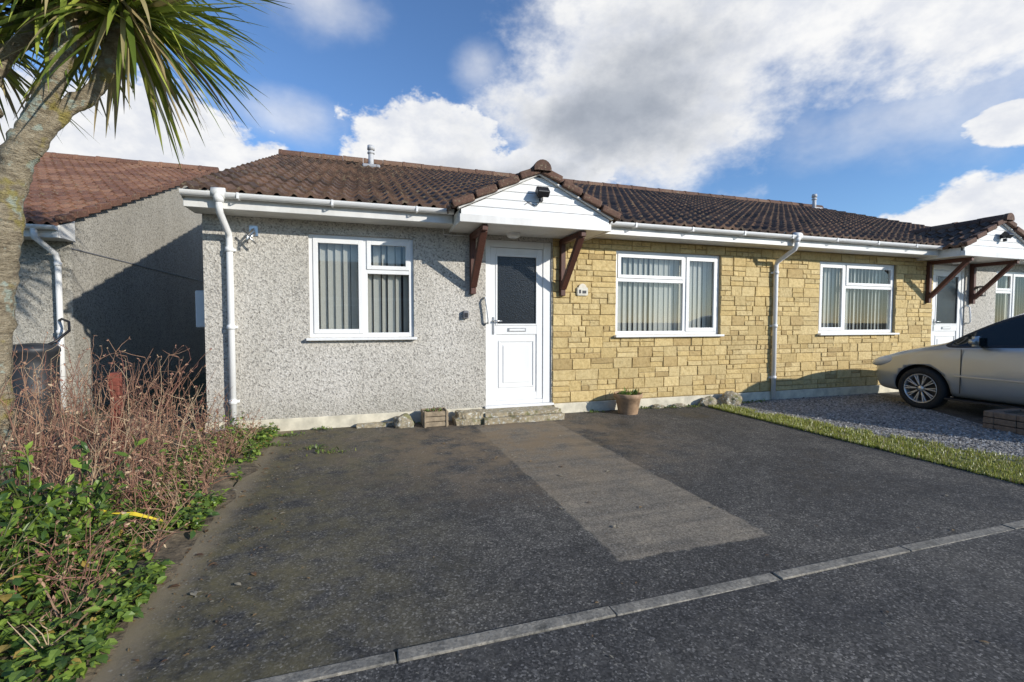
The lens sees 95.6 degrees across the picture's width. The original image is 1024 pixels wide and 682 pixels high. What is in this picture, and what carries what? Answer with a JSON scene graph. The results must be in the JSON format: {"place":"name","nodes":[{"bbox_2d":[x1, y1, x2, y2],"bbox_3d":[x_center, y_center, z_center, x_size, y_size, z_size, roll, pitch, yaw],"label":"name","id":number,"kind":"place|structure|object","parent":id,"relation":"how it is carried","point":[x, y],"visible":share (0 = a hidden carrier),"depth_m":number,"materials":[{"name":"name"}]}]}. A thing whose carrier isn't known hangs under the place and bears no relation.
{"place":"outdoors","nodes":[
{"label":"outdoors","id":0,"kind":"place"},
{"bbox_2d":[0,0,1023,229],"label":"sky","id":1,"kind":"structure","parent":0,"point":[912,111],"materials":[{"name":"blue"}]},
{"bbox_2d":[21,373,1022,662],"bbox_3d":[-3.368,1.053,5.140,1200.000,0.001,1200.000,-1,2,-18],"label":"ground","id":2,"kind":"structure","parent":0,"point":[197,381],"depth_m":7.65,"materials":[{"name":"brown soil"}]},
{"bbox_2d":[12,318,70,426],"bbox_3d":[-5.868,0.364,5.809,0.500,1.316,0.679,1,2,17],"label":"water butt","id":3,"kind":"object","parent":2,"relation":"on","point":[41,352],"visible":0.6,"depth_m":5.59,"materials":[{"name":"plastic"}]},
{"bbox_2d":[13,152,218,414],"bbox_3d":[-13.139,-1.903,10.866,11.095,5.413,14.194,-1,2,-18],"label":"neighbouring bungalow","id":4,"kind":"object","parent":2,"relation":"on","point":[112,250],"visible":0.73,"depth_m":7.74,"materials":[{"name":"ceramic"}]},
{"bbox_2d":[0,411,279,681],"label":"planting bed soil","id":5,"kind":"structure","parent":2,"relation":"on","point":[179,543],"depth_m":2.76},
{"bbox_2d":[0,435,147,614],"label":"evergreen shrub","id":6,"kind":"object","parent":5,"relation":"on","point":[19,503],"visible":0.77,"depth_m":2.38,"materials":[{"name":"green plant"}]},
{"bbox_2d":[107,372,123,463],"bbox_3d":[-3.479,0.686,4.091,0.100,0.824,0.072,-1,2,-18],"label":"timber post","id":7,"kind":"object","parent":5,"relation":"on","point":[117,381],"visible":0.53,"depth_m":4.05,"materials":[{"name":"brown wood"}]},
{"bbox_2d":[0,332,277,658],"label":"dried shrub","id":8,"kind":"object","parent":5,"relation":"on","point":[129,446],"visible":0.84,"depth_m":3.31,"materials":[{"name":"brown plant"}]},
{"bbox_2d":[0,410,279,681],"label":"bramble ground cover","id":9,"kind":"object","parent":5,"relation":"on","point":[100,627],"visible":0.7,"depth_m":2.04,"materials":[{"name":"green plant"}]},
{"bbox_2d":[89,508,163,520],"bbox_3d":[-2.251,0.988,2.643,0.536,0.086,0.047,0,2,1],"label":"fallen palm leaf","id":10,"kind":"object","parent":9,"relation":"on","point":[139,514],"visible":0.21,"depth_m":2.64,"materials":[{"name":"plant"}]},
{"bbox_2d":[0,0,289,489],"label":"cabbage palm tree","id":11,"kind":"object","parent":5,"relation":"on","point":[126,35],"visible":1,"depth_m":3.37,"materials":[{"name":"green plant"}]},
{"bbox_2d":[179,144,1023,433],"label":"semi detached bungalow","id":12,"kind":"object","parent":2,"relation":"on","point":[342,291],"visible":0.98,"depth_m":6.35,"materials":[{"name":"yellow stone"}]},
{"bbox_2d":[308,234,413,337],"bbox_3d":[-1.807,-0.652,5.633,1.200,1.211,0.077,-1,2,-18],"label":"window frame","id":13,"kind":"structure","parent":12,"relation":"in","point":[364,244],"depth_m":5.60,"materials":[{"name":"white plastic"}]},
{"bbox_2d":[484,239,553,408],"bbox_3d":[0.092,-0.226,6.214,0.965,2.203,0.160,-1,2,-18],"label":"front door","id":14,"kind":"structure","parent":12,"relation":"in","point":[517,363],"depth_m":6.25,"materials":[{"name":"white plastic"}]},
{"bbox_2d":[615,250,718,334],"bbox_3d":[2.328,-0.703,6.953,1.824,1.211,0.077,-1,2,-18],"label":"window frame","id":15,"kind":"structure","parent":12,"relation":"in","point":[685,259],"depth_m":6.99,"materials":[{"name":"white plastic"}]},
{"bbox_2d":[818,261,893,332],"bbox_3d":[5.997,-0.747,8.124,1.824,1.211,0.077,-1,2,-18],"label":"window frame","id":16,"kind":"structure","parent":12,"relation":"in","point":[844,267],"depth_m":8.05,"materials":[{"name":"white plastic"}]},
{"bbox_2d":[931,265,964,344],"bbox_3d":[8.257,-0.325,8.821,0.965,2.203,0.160,-1,2,-18],"label":"front door","id":17,"kind":"structure","parent":12,"relation":"in","point":[938,336],"depth_m":8.85,"materials":[{"name":"white plastic"}]},
{"bbox_2d":[996,271,1023,318],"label":"window frame","id":18,"kind":"structure","parent":12,"relation":"in","point":[1009,291],"depth_m":9.41,"materials":[{"name":"white plastic"}]},
{"bbox_2d":[250,520,1023,681],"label":"edging kerb","id":19,"kind":"structure","parent":2,"relation":"on","point":[450,645],"depth_m":1.99,"materials":[{"name":"concrete"}]},
{"bbox_2d":[716,393,1023,461],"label":"gravel border","id":20,"kind":"object","parent":2,"relation":"on","point":[911,433],"visible":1,"depth_m":6.06,"materials":[{"name":"grey gravel"}]},
{"bbox_2d":[699,395,716,405],"bbox_3d":[2.969,0.909,7.027,0.310,0.169,0.202,-1,2,-18],"label":"lichen rock","id":21,"kind":"object","parent":20,"relation":"on","point":[708,400],"visible":0.78,"depth_m":6.97,"materials":[{"name":"stone"}]},
{"bbox_2d":[717,391,741,405],"bbox_3d":[3.335,0.872,7.104,0.332,0.220,0.300,-2,3,-43],"label":"lichen rock","id":22,"kind":"object","parent":20,"relation":"on","point":[730,397],"visible":0.84,"depth_m":7.01,"materials":[{"name":"stone"}]},
{"bbox_2d":[708,403,1023,484],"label":"grass strip","id":23,"kind":"object","parent":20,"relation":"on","point":[795,421],"depth_m":4.67,"materials":[{"name":"green plant"}]},
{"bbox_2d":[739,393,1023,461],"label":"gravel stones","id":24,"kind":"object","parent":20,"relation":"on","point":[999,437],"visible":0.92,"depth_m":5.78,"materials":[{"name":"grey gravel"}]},
{"bbox_2d":[90,405,1023,681],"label":"driveway","id":25,"kind":"structure","parent":0,"point":[378,535],"depth_m":2.87,"materials":[{"name":"grey asphalt"}]},
{"bbox_2d":[356,421,393,428],"bbox_3d":[-1.641,1.011,5.586,0.442,0.057,0.121,-1,2,-18],"label":"stone edging","id":26,"kind":"object","parent":25,"relation":"on","point":[375,424],"visible":0.95,"depth_m":5.55,"materials":[{"name":"beige stone"}]},
{"bbox_2d":[393,413,413,428],"bbox_3d":[-1.298,0.957,5.567,0.245,0.170,0.209,-1,2,-18],"label":"lichen rock","id":27,"kind":"object","parent":25,"relation":"on","point":[404,420],"visible":0.96,"depth_m":5.50,"materials":[{"name":"stone"}]},
{"bbox_2d":[421,406,448,427],"bbox_3d":[-0.947,0.918,5.672,0.303,0.230,0.273,-1,2,-18],"label":"timber trough planter","id":28,"kind":"object","parent":25,"relation":"on","point":[432,417],"visible":1,"depth_m":5.57,"materials":[{"name":"wood"}]},
{"bbox_2d":[452,409,485,425],"bbox_3d":[-0.531,0.953,5.793,0.402,0.160,0.286,-1,2,-18],"label":"stone block pile","id":29,"kind":"object","parent":25,"relation":"on","point":[467,417],"visible":0.97,"depth_m":5.70,"materials":[{"name":"beige stone"}]},
{"bbox_2d":[264,398,767,455],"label":"wall base weeds","id":30,"kind":"object","parent":25,"relation":"on","point":[320,446],"depth_m":5.10,"materials":[{"name":"green plant"}]},
{"bbox_2d":[482,405,564,424],"bbox_3d":[0.112,0.952,6.013,1.084,0.143,0.430,-1,2,-18],"label":"stone doorstep","id":31,"kind":"object","parent":25,"relation":"on","point":[521,414],"visible":0.95,"depth_m":5.88,"materials":[{"name":"beige stone"}]},
{"bbox_2d":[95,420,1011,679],"bbox_3d":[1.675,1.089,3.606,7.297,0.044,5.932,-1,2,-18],"label":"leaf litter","id":32,"kind":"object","parent":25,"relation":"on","point":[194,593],"visible":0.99,"depth_m":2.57,"materials":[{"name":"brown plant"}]},
{"bbox_2d":[614,387,642,414],"bbox_3d":[1.600,0.821,6.404,0.394,0.368,0.394,-1,2,-18],"label":"terracotta pot","id":33,"kind":"object","parent":25,"relation":"on","point":[628,402],"visible":1,"depth_m":6.28,"materials":[{"name":"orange ceramic"}]},
{"bbox_2d":[652,404,664,408],"bbox_3d":[2.136,0.960,6.792,0.213,0.075,0.130,0,2,-4],"label":"lichen rock","id":34,"kind":"object","parent":25,"relation":"on","point":[656,406],"visible":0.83,"depth_m":6.75,"materials":[{"name":"stone"}]},
{"bbox_2d":[670,403,686,407],"bbox_3d":[2.479,0.959,6.900,0.287,0.070,0.128,-1,2,-18],"label":"lichen rock","id":35,"kind":"object","parent":25,"relation":"on","point":[677,405],"visible":0.8,"depth_m":6.86,"materials":[{"name":"stone"}]},
{"bbox_2d":[312,528,1023,681],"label":"road","id":36,"kind":"structure","parent":0,"point":[948,607],"depth_m":1.86,"materials":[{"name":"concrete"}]},
{"bbox_2d":[874,392,1023,435],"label":"driveway","id":37,"kind":"structure","parent":0,"point":[972,412],"depth_m":6.79,"materials":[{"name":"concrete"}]},
{"bbox_2d":[872,313,1023,408],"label":"parked car","id":38,"kind":"object","parent":37,"relation":"on","point":[984,365],"visible":1,"depth_m":6.26,"materials":[{"name":"silver metal"}]},
{"bbox_2d":[983,408,1023,434],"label":"brick planter","id":39,"kind":"object","parent":37,"relation":"on","point":[1010,420],"visible":0.98,"depth_m":5.38,"materials":[{"name":"brick"}]}
]}

